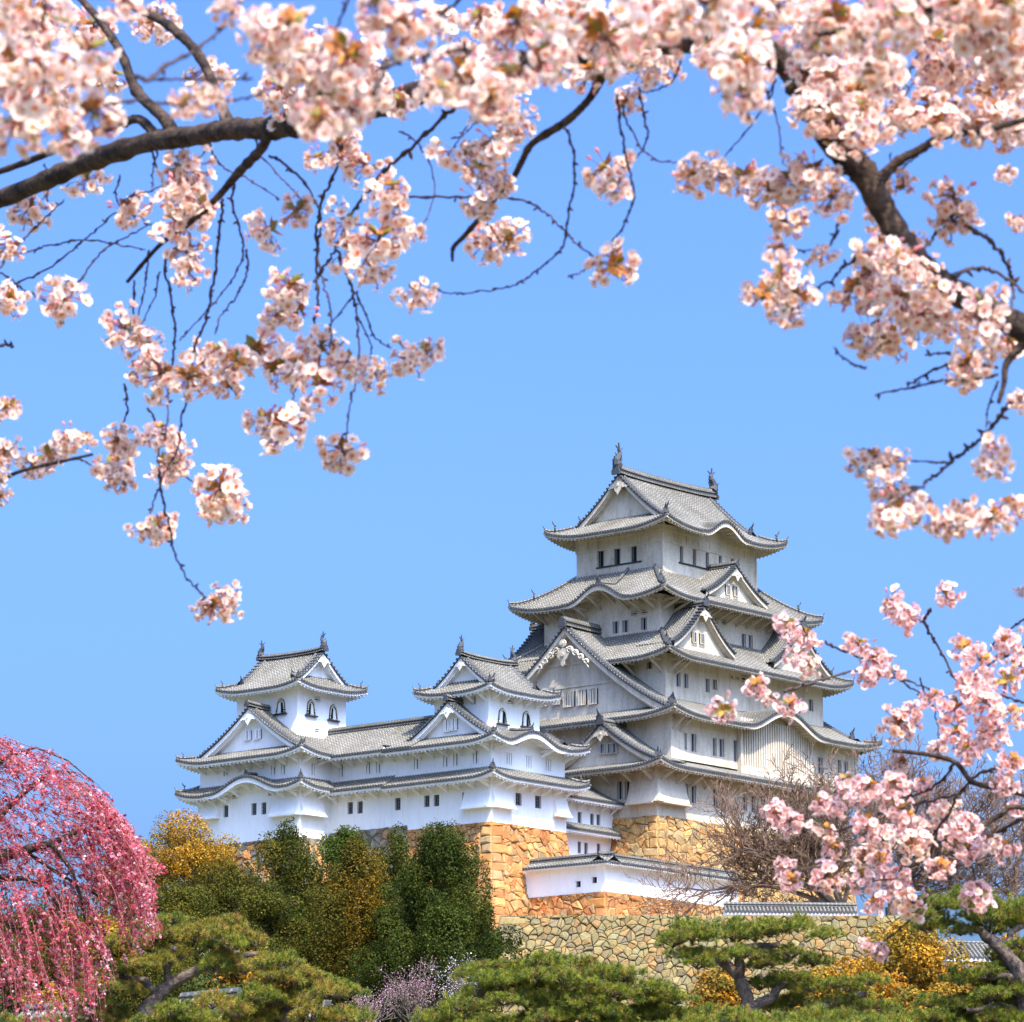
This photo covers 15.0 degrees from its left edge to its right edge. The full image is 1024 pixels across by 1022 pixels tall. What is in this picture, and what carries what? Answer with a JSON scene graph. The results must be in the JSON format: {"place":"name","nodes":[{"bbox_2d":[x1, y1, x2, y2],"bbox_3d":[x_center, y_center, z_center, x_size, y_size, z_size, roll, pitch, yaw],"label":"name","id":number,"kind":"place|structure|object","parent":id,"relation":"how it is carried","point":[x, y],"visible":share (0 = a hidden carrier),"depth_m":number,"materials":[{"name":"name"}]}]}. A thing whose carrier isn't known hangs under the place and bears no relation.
{"place":"outdoors","nodes":[
{"label":"outdoors","id":0,"kind":"place"},
{"bbox_2d":[0,916,481,1021],"bbox_3d":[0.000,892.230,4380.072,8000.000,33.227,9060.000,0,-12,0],"label":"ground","id":1,"kind":"structure","parent":0,"point":[193,958],"depth_m":303.51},
{"bbox_2d":[17,982,75,1003],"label":"camphor tree","id":2,"kind":"object","parent":1,"relation":"on","point":[51,992],"visible":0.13,"depth_m":138.98,"materials":[{"name":"yellow plant"}]},
{"bbox_2d":[16,1002,97,1020],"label":"roofed wall","id":3,"kind":"structure","parent":1,"relation":"on","point":[40,1013],"depth_m":118.66,"materials":[{"name":"grey tile"}]},
{"bbox_2d":[0,883,135,1021],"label":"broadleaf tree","id":4,"kind":"object","parent":1,"relation":"on","point":[25,979],"visible":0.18,"depth_m":237.28,"materials":[{"name":"plant"}]},
{"bbox_2d":[0,735,167,1021],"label":"weeping cherry tree","id":5,"kind":"object","parent":1,"relation":"on","point":[105,813],"visible":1,"depth_m":41.80,"materials":[{"name":"pink plant"}]},
{"bbox_2d":[56,914,138,976],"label":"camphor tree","id":6,"kind":"object","parent":1,"relation":"on","point":[117,953],"visible":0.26,"depth_m":159.30,"materials":[{"name":"green plant"}]},
{"bbox_2d":[0,997,228,1021],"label":"pine tree","id":7,"kind":"object","parent":1,"relation":"on","point":[183,1011],"visible":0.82,"depth_m":46.45,"materials":[{"name":"green plant"}]},
{"bbox_2d":[0,383,251,625],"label":"cherry tree","id":8,"kind":"object","parent":1,"relation":"on","point":[219,501],"visible":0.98,"depth_m":9.41,"materials":[{"name":"pink plant"}]},
{"bbox_2d":[92,836,165,925],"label":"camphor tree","id":9,"kind":"object","parent":1,"relation":"on","point":[126,909],"visible":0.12,"depth_m":289.64,"materials":[{"name":"green plant"}]},
{"bbox_2d":[107,915,194,1003],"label":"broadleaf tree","id":10,"kind":"object","parent":1,"relation":"on","point":[143,953],"visible":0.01,"depth_m":260.78,"materials":[{"name":"green plant"}]},
{"bbox_2d":[106,952,206,1019],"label":"broadleaf tree","id":11,"kind":"object","parent":1,"relation":"on","point":[155,975],"visible":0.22,"depth_m":252.43,"materials":[{"name":"green plant"}]},
{"bbox_2d":[47,910,269,1021],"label":"pine tree","id":12,"kind":"object","parent":1,"relation":"on","point":[216,934],"visible":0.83,"depth_m":49.72,"materials":[{"name":"green plant"}]},
{"bbox_2d":[139,877,218,985],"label":"broadleaf tree","id":13,"kind":"object","parent":1,"relation":"on","point":[180,900],"visible":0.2,"depth_m":267.12,"materials":[{"name":"green plant"}]},
{"bbox_2d":[136,808,241,922],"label":"camphor tree","id":14,"kind":"object","parent":1,"relation":"on","point":[193,854],"visible":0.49,"depth_m":284.56,"materials":[{"name":"plant"}]},
{"bbox_2d":[178,987,241,1011],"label":"roofed wall","id":15,"kind":"structure","parent":1,"relation":"on","point":[231,991],"depth_m":116.33,"materials":[{"name":"grey tile"}]},
{"bbox_2d":[161,974,264,1007],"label":"broadleaf tree","id":16,"kind":"object","parent":1,"relation":"on","point":[191,989],"visible":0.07,"depth_m":138.74,"materials":[{"name":"green plant"}]},
{"bbox_2d":[187,857,281,971],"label":"broadleaf tree","id":17,"kind":"object","parent":1,"relation":"on","point":[232,887],"visible":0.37,"depth_m":274.26,"materials":[{"name":"green plant"}]},
{"bbox_2d":[206,928,286,1003],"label":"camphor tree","id":18,"kind":"object","parent":1,"relation":"on","point":[230,978],"visible":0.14,"depth_m":148.92,"materials":[{"name":"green plant"}]},
{"bbox_2d":[201,836,329,912],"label":"stone base","id":19,"kind":"object","parent":1,"relation":"on","point":[246,851],"visible":0.01,"depth_m":330.67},
{"bbox_2d":[174,631,368,844],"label":"keep","id":20,"kind":"structure","parent":19,"relation":"on","point":[258,767],"depth_m":333.95,"materials":[{"name":"white paint"}]},
{"bbox_2d":[244,730,251,740],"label":"window","id":21,"kind":"structure","parent":20,"relation":"in","point":[247,733],"depth_m":334.28,"materials":[{"name":"white"}]},
{"bbox_2d":[254,729,261,739],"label":"window","id":22,"kind":"structure","parent":20,"relation":"in","point":[257,732],"depth_m":333.58,"materials":[{"name":"white"}]},
{"bbox_2d":[273,698,286,715],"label":"window","id":23,"kind":"structure","parent":20,"relation":"in","point":[280,705],"depth_m":334.93,"materials":[{"name":"grey wood"}]},
{"bbox_2d":[305,699,317,717],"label":"window","id":24,"kind":"structure","parent":20,"relation":"in","point":[310,705],"depth_m":334.93,"materials":[{"name":"grey wood"}]},
{"bbox_2d":[327,704,339,721],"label":"window","id":25,"kind":"structure","parent":20,"relation":"in","point":[333,714],"depth_m":337.06,"materials":[{"name":"grey wood"}]},
{"bbox_2d":[227,879,314,978],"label":"broadleaf tree","id":26,"kind":"object","parent":1,"relation":"on","point":[271,902],"visible":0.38,"depth_m":270.83,"materials":[{"name":"green plant"}]},
{"bbox_2d":[188,946,378,1021],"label":"pine tree","id":27,"kind":"object","parent":1,"relation":"on","point":[282,967],"visible":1,"depth_m":44.59,"materials":[{"name":"green plant"}]},
{"bbox_2d":[249,817,333,955],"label":"cypress tree","id":28,"kind":"object","parent":1,"relation":"on","point":[285,860],"visible":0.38,"depth_m":277.76,"materials":[{"name":"green plant"}]},
{"bbox_2d":[258,937,346,1021],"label":"broadleaf tree","id":29,"kind":"object","parent":1,"relation":"on","point":[301,951],"visible":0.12,"depth_m":268.63,"materials":[{"name":"green plant"}]},
{"bbox_2d":[303,860,355,1020],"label":"broadleaf tree","id":30,"kind":"object","parent":1,"relation":"on","point":[324,879],"visible":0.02,"depth_m":283.38,"materials":[{"name":"green plant"}]},
{"bbox_2d":[296,903,370,1004],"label":"broadleaf tree","id":31,"kind":"object","parent":1,"relation":"on","point":[308,908],"visible":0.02,"depth_m":274.80,"materials":[{"name":"green plant"}]},
{"bbox_2d":[314,825,371,871],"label":"broadleaf tree","id":32,"kind":"object","parent":1,"relation":"on","point":[332,853],"visible":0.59,"depth_m":296.43,"materials":[{"name":"green plant"}]},
{"bbox_2d":[299,834,423,1009],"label":"cypress tree","id":33,"kind":"object","parent":1,"relation":"on","point":[356,865],"visible":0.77,"depth_m":266.62,"materials":[{"name":"green plant"}]},
{"bbox_2d":[330,944,397,1021],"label":"broadleaf tree","id":34,"kind":"object","parent":1,"relation":"on","point":[376,994],"visible":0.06,"depth_m":271.60,"materials":[{"name":"green plant"}]},
{"bbox_2d":[331,987,400,1021],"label":"cherry tree","id":35,"kind":"object","parent":1,"relation":"on","point":[359,1001],"visible":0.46,"depth_m":139.43,"materials":[{"name":"pink plant"}]},
{"bbox_2d":[328,825,414,893],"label":"stone base","id":36,"kind":"object","parent":1,"relation":"on","point":[374,837],"visible":0.02,"depth_m":326.96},
{"bbox_2d":[317,715,434,832],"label":"connecting corridor","id":37,"kind":"object","parent":36,"relation":"on","point":[363,771],"visible":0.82,"depth_m":329.26,"materials":[{"name":"white paint"}]},
{"bbox_2d":[347,801,353,814],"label":"window","id":38,"kind":"structure","parent":37,"relation":"in","point":[351,804],"depth_m":329.98,"materials":[{"name":"black"}]},
{"bbox_2d":[365,761,372,774],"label":"window","id":39,"kind":"structure","parent":37,"relation":"in","point":[370,765],"depth_m":329.34,"materials":[{"name":"white"}]},
{"bbox_2d":[375,760,382,773],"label":"window","id":40,"kind":"structure","parent":37,"relation":"in","point":[379,766],"depth_m":328.61,"materials":[{"name":"white"}]},
{"bbox_2d":[394,797,400,810],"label":"window","id":41,"kind":"structure","parent":37,"relation":"in","point":[398,799],"depth_m":326.61,"materials":[{"name":"black"}]},
{"bbox_2d":[359,884,420,1021],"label":"broadleaf tree","id":42,"kind":"object","parent":1,"relation":"on","point":[389,910],"visible":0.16,"depth_m":264.81,"materials":[{"name":"green plant"}]},
{"bbox_2d":[360,821,444,999],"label":"cypress tree","id":43,"kind":"object","parent":1,"relation":"on","point":[398,849],"visible":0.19,"depth_m":280.02,"materials":[{"name":"green plant"}]},
{"bbox_2d":[371,952,456,1021],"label":"cherry tree","id":44,"kind":"object","parent":1,"relation":"on","point":[413,1002],"visible":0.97,"depth_m":148.98,"materials":[{"name":"purple plant"}]},
{"bbox_2d":[348,817,530,1021],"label":"cypress tree","id":45,"kind":"object","parent":1,"relation":"on","point":[445,915],"visible":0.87,"depth_m":258.43,"materials":[{"name":"green plant"}]},
{"bbox_2d":[392,989,505,1021],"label":"broadleaf tree","id":46,"kind":"object","parent":1,"relation":"on","point":[493,1011],"visible":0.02,"depth_m":270.03,"materials":[{"name":"green plant"}]},
{"bbox_2d":[430,953,477,1014],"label":"cherry tree","id":47,"kind":"object","parent":1,"relation":"on","point":[454,985],"visible":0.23,"depth_m":169.06,"materials":[{"name":"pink plant"}]},
{"bbox_2d":[409,989,516,1021],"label":"pine tree","id":48,"kind":"object","parent":1,"relation":"on","point":[446,1014],"visible":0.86,"depth_m":43.61,"materials":[{"name":"green plant"}]},
{"bbox_2d":[406,822,569,928],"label":"stone base","id":49,"kind":"object","parent":1,"relation":"on","point":[509,851],"visible":0.25,"depth_m":319.94,"materials":[{"name":"stone"}]},
{"bbox_2d":[380,635,590,831],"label":"keep","id":50,"kind":"structure","parent":49,"relation":"on","point":[486,748],"depth_m":324.29,"materials":[{"name":"white paint"}]},
{"bbox_2d":[413,757,420,770],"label":"window","id":51,"kind":"structure","parent":50,"relation":"in","point":[417,762],"depth_m":325.98,"materials":[{"name":"white"}]},
{"bbox_2d":[423,794,429,807],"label":"window","id":52,"kind":"structure","parent":50,"relation":"in","point":[427,798],"depth_m":324.55,"materials":[{"name":"black"}]},
{"bbox_2d":[433,793,439,806],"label":"window","id":53,"kind":"structure","parent":50,"relation":"in","point":[437,797],"depth_m":323.83,"materials":[{"name":"black"}]},
{"bbox_2d":[442,753,449,767],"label":"window","id":54,"kind":"structure","parent":50,"relation":"in","point":[446,760],"depth_m":323.83,"materials":[{"name":"white"}]},
{"bbox_2d":[443,719,449,731],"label":"window","id":55,"kind":"structure","parent":50,"relation":"in","point":[446,723],"depth_m":324.71,"materials":[{"name":"white"}]},
{"bbox_2d":[450,718,457,730],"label":"window","id":56,"kind":"structure","parent":50,"relation":"in","point":[454,721],"depth_m":324.23,"materials":[{"name":"white"}]},
{"bbox_2d":[452,752,459,766],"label":"window","id":57,"kind":"structure","parent":50,"relation":"in","point":[456,756],"depth_m":323.20,"materials":[{"name":"white"}]},
{"bbox_2d":[472,750,479,764],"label":"window","id":58,"kind":"structure","parent":50,"relation":"in","point":[476,756],"depth_m":321.79,"materials":[{"name":"white"}]},
{"bbox_2d":[496,708,509,725],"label":"window","id":59,"kind":"structure","parent":50,"relation":"in","point":[502,716],"depth_m":324.78,"materials":[{"name":"grey wood"}]},
{"bbox_2d":[505,751,512,765],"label":"window","id":60,"kind":"structure","parent":50,"relation":"in","point":[507,755],"depth_m":322.34,"materials":[{"name":"white"}]},
{"bbox_2d":[515,792,521,806],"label":"window","id":61,"kind":"structure","parent":50,"relation":"in","point":[517,794],"depth_m":322.57,"materials":[{"name":"black"}]},
{"bbox_2d":[520,711,530,727],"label":"window","id":62,"kind":"structure","parent":50,"relation":"in","point":[526,719],"depth_m":327.09,"materials":[{"name":"grey wood"}]},
{"bbox_2d":[524,754,531,768],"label":"window","id":63,"kind":"structure","parent":50,"relation":"in","point":[527,759],"depth_m":324.31,"materials":[{"name":"white"}]},
{"bbox_2d":[534,794,541,809],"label":"window","id":64,"kind":"structure","parent":50,"relation":"in","point":[536,798],"depth_m":324.55,"materials":[{"name":"black"}]},
{"bbox_2d":[544,757,551,771],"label":"window","id":65,"kind":"structure","parent":50,"relation":"in","point":[546,760],"depth_m":326.14,"materials":[{"name":"white"}]},
{"bbox_2d":[0,0,1023,600],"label":"cherry tree","id":66,"kind":"object","parent":1,"relation":"on","point":[822,102],"visible":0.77,"depth_m":7.65,"materials":[{"name":"pink plant"}]},
{"bbox_2d":[0,0,1023,161],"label":"cherry tree","id":67,"kind":"object","parent":1,"relation":"on","point":[280,38],"visible":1,"depth_m":4.62,"materials":[{"name":"pink plant"}]},
{"bbox_2d":[447,948,728,1021],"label":"pine tree","id":68,"kind":"object","parent":1,"relation":"on","point":[598,985],"visible":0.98,"depth_m":41.62,"materials":[{"name":"green plant"}]},
{"bbox_2d":[685,964,740,1012],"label":"camphor tree","id":69,"kind":"object","parent":1,"relation":"on","point":[719,988],"visible":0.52,"depth_m":168.91,"materials":[{"name":"yellow plant"}]},
{"bbox_2d":[489,915,937,1021],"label":"retaining wall","id":70,"kind":"structure","parent":1,"relation":"on","point":[628,941],"depth_m":300.85,"materials":[{"name":"stone"}]},
{"bbox_2d":[611,815,857,914],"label":"stone base","id":71,"kind":"object","parent":1,"relation":"on","point":[640,835],"visible":0.08,"depth_m":333.38,"materials":[{"name":"stone"}]},
{"bbox_2d":[526,787,624,854],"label":"gate corridor","id":72,"kind":"object","parent":71,"relation":"on","point":[589,829],"visible":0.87,"depth_m":331.83,"materials":[{"name":"white paint"}]},
{"bbox_2d":[503,443,882,835],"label":"castle keep","id":73,"kind":"structure","parent":71,"relation":"on","point":[652,633],"depth_m":345.90,"materials":[{"name":"paint"}]},
{"bbox_2d":[563,690,574,707],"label":"window","id":74,"kind":"structure","parent":73,"relation":"in","point":[568,696],"depth_m":343.54,"materials":[{"name":"white"}]},
{"bbox_2d":[576,689,586,705],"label":"window","id":75,"kind":"structure","parent":73,"relation":"in","point":[582,693],"depth_m":342.62,"materials":[{"name":"white"}]},
{"bbox_2d":[588,687,597,704],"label":"window","id":76,"kind":"structure","parent":73,"relation":"in","point":[592,692],"depth_m":341.87,"materials":[{"name":"white"}]},
{"bbox_2d":[597,550,604,566],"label":"window","id":77,"kind":"structure","parent":73,"relation":"in","point":[602,553],"depth_m":352.98,"materials":[{"name":"black"}]},
{"bbox_2d":[612,620,618,634],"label":"window","id":78,"kind":"structure","parent":73,"relation":"in","point":[616,624],"depth_m":347.00,"materials":[{"name":"black"}]},
{"bbox_2d":[613,548,620,564],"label":"window","id":79,"kind":"structure","parent":73,"relation":"in","point":[618,551],"depth_m":351.78,"materials":[{"name":"black"}]},
{"bbox_2d":[616,780,622,800],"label":"window","id":80,"kind":"structure","parent":73,"relation":"in","point":[620,784],"depth_m":334.85,"materials":[{"name":"black"}]},
{"bbox_2d":[630,545,637,561],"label":"window","id":81,"kind":"structure","parent":73,"relation":"in","point":[634,549],"depth_m":350.58,"materials":[{"name":"black"}]},
{"bbox_2d":[640,616,647,630],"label":"window","id":82,"kind":"structure","parent":73,"relation":"in","point":[644,620],"depth_m":344.97,"materials":[{"name":"black"}]},
{"bbox_2d":[683,672,688,688],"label":"window","id":83,"kind":"structure","parent":73,"relation":"in","point":[684,675],"depth_m":342.29,"materials":[{"name":"black"}]},
{"bbox_2d":[690,785,696,803],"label":"window","id":84,"kind":"structure","parent":73,"relation":"in","point":[692,790],"depth_m":336.08,"materials":[{"name":"black"}]},
{"bbox_2d":[690,732,696,752],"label":"window","id":85,"kind":"structure","parent":73,"relation":"in","point":[692,735],"depth_m":337.48,"materials":[{"name":"black"}]},
{"bbox_2d":[699,633,705,644],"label":"window","id":86,"kind":"structure","parent":73,"relation":"in","point":[702,636],"depth_m":343.54,"materials":[{"name":"white"}]},
{"bbox_2d":[718,738,724,757],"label":"window","id":87,"kind":"structure","parent":73,"relation":"in","point":[720,742],"depth_m":340.54,"materials":[{"name":"black"}]},
{"bbox_2d":[733,739,737,762],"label":"window","id":88,"kind":"structure","parent":73,"relation":"in","point":[734,742],"depth_m":341.95,"materials":[{"name":"black"}]},
{"bbox_2d":[737,717,814,785],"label":"lattice window","id":89,"kind":"structure","parent":73,"relation":"in","point":[754,747],"depth_m":345.48,"materials":[{"name":"paint"}]},
{"bbox_2d":[605,740,921,915],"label":"bare tree","id":90,"kind":"object","parent":1,"relation":"on","point":[810,851],"visible":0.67,"depth_m":312.04,"materials":[{"name":"brown plant"}]},
{"bbox_2d":[653,908,901,1021],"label":"pine tree","id":91,"kind":"object","parent":1,"relation":"on","point":[734,928],"visible":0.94,"depth_m":45.72,"materials":[{"name":"green plant"}]},
{"bbox_2d":[667,999,914,1021],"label":"pine tree","id":92,"kind":"object","parent":1,"relation":"on","point":[738,1014],"visible":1,"depth_m":39.65,"materials":[{"name":"green plant"}]},
{"bbox_2d":[785,952,910,1013],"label":"camphor tree","id":93,"kind":"object","parent":1,"relation":"on","point":[877,989],"visible":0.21,"depth_m":188.48,"materials":[{"name":"yellow plant"}]},
{"bbox_2d":[704,580,1023,962],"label":"cherry tree","id":94,"kind":"object","parent":1,"relation":"on","point":[989,736],"visible":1,"depth_m":11.05,"materials":[{"name":"pink plant"}]},
{"bbox_2d":[870,983,946,1020],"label":"camphor tree","id":95,"kind":"object","parent":1,"relation":"on","point":[907,996],"visible":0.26,"depth_m":148.80,"materials":[{"name":"yellow plant"}]},
{"bbox_2d":[861,919,969,1001],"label":"camphor tree","id":96,"kind":"object","parent":1,"relation":"on","point":[918,958],"visible":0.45,"depth_m":198.29,"materials":[{"name":"yellow plant"}]},
{"bbox_2d":[863,883,1023,1021],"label":"pine tree","id":97,"kind":"object","parent":1,"relation":"on","point":[1007,998],"visible":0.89,"depth_m":47.84,"materials":[{"name":"green plant"}]},
{"bbox_2d":[935,940,992,969],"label":"tiled roof building","id":98,"kind":"structure","parent":1,"relation":"on","point":[976,951],"depth_m":278.86,"materials":[{"name":"grey tile"}]},
{"bbox_2d":[926,954,1004,1013],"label":"camphor tree","id":99,"kind":"object","parent":1,"relation":"on","point":[943,989],"visible":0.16,"depth_m":193.81,"materials":[{"name":"yellow plant"}]},
{"bbox_2d":[919,781,1023,937],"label":"bare tree","id":100,"kind":"object","parent":1,"relation":"on","point":[1003,873],"visible":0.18,"depth_m":330.25,"materials":[{"name":"brown plant"}]},
{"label":"terrace","id":101,"kind":"structure","parent":1,"relation":"on","visible":0},
{"bbox_2d":[527,891,722,915],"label":"stone base","id":102,"kind":"object","parent":101,"relation":"on","point":[590,904],"visible":0.2,"depth_m":317.35,"materials":[{"name":"stone"}]},
{"bbox_2d":[522,851,740,906],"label":"plaster wall","id":103,"kind":"structure","parent":102,"relation":"on","point":[599,871],"depth_m":318.61,"materials":[{"name":"white"}]},
{"bbox_2d":[722,902,857,915],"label":"coping wall","id":104,"kind":"structure","parent":101,"relation":"on","point":[789,908],"depth_m":304.45,"materials":[{"name":"tile"}]},
{"bbox_2d":[818,733,1023,933],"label":"bare tree","id":105,"kind":"object","parent":101,"relation":"on","point":[916,866],"visible":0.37,"depth_m":321.07,"materials":[{"name":"brown plant"}]},
{"bbox_2d":[0,0,1023,972],"label":"sky","id":106,"kind":"structure","parent":0,"point":[106,665],"materials":[{"name":"blue"}]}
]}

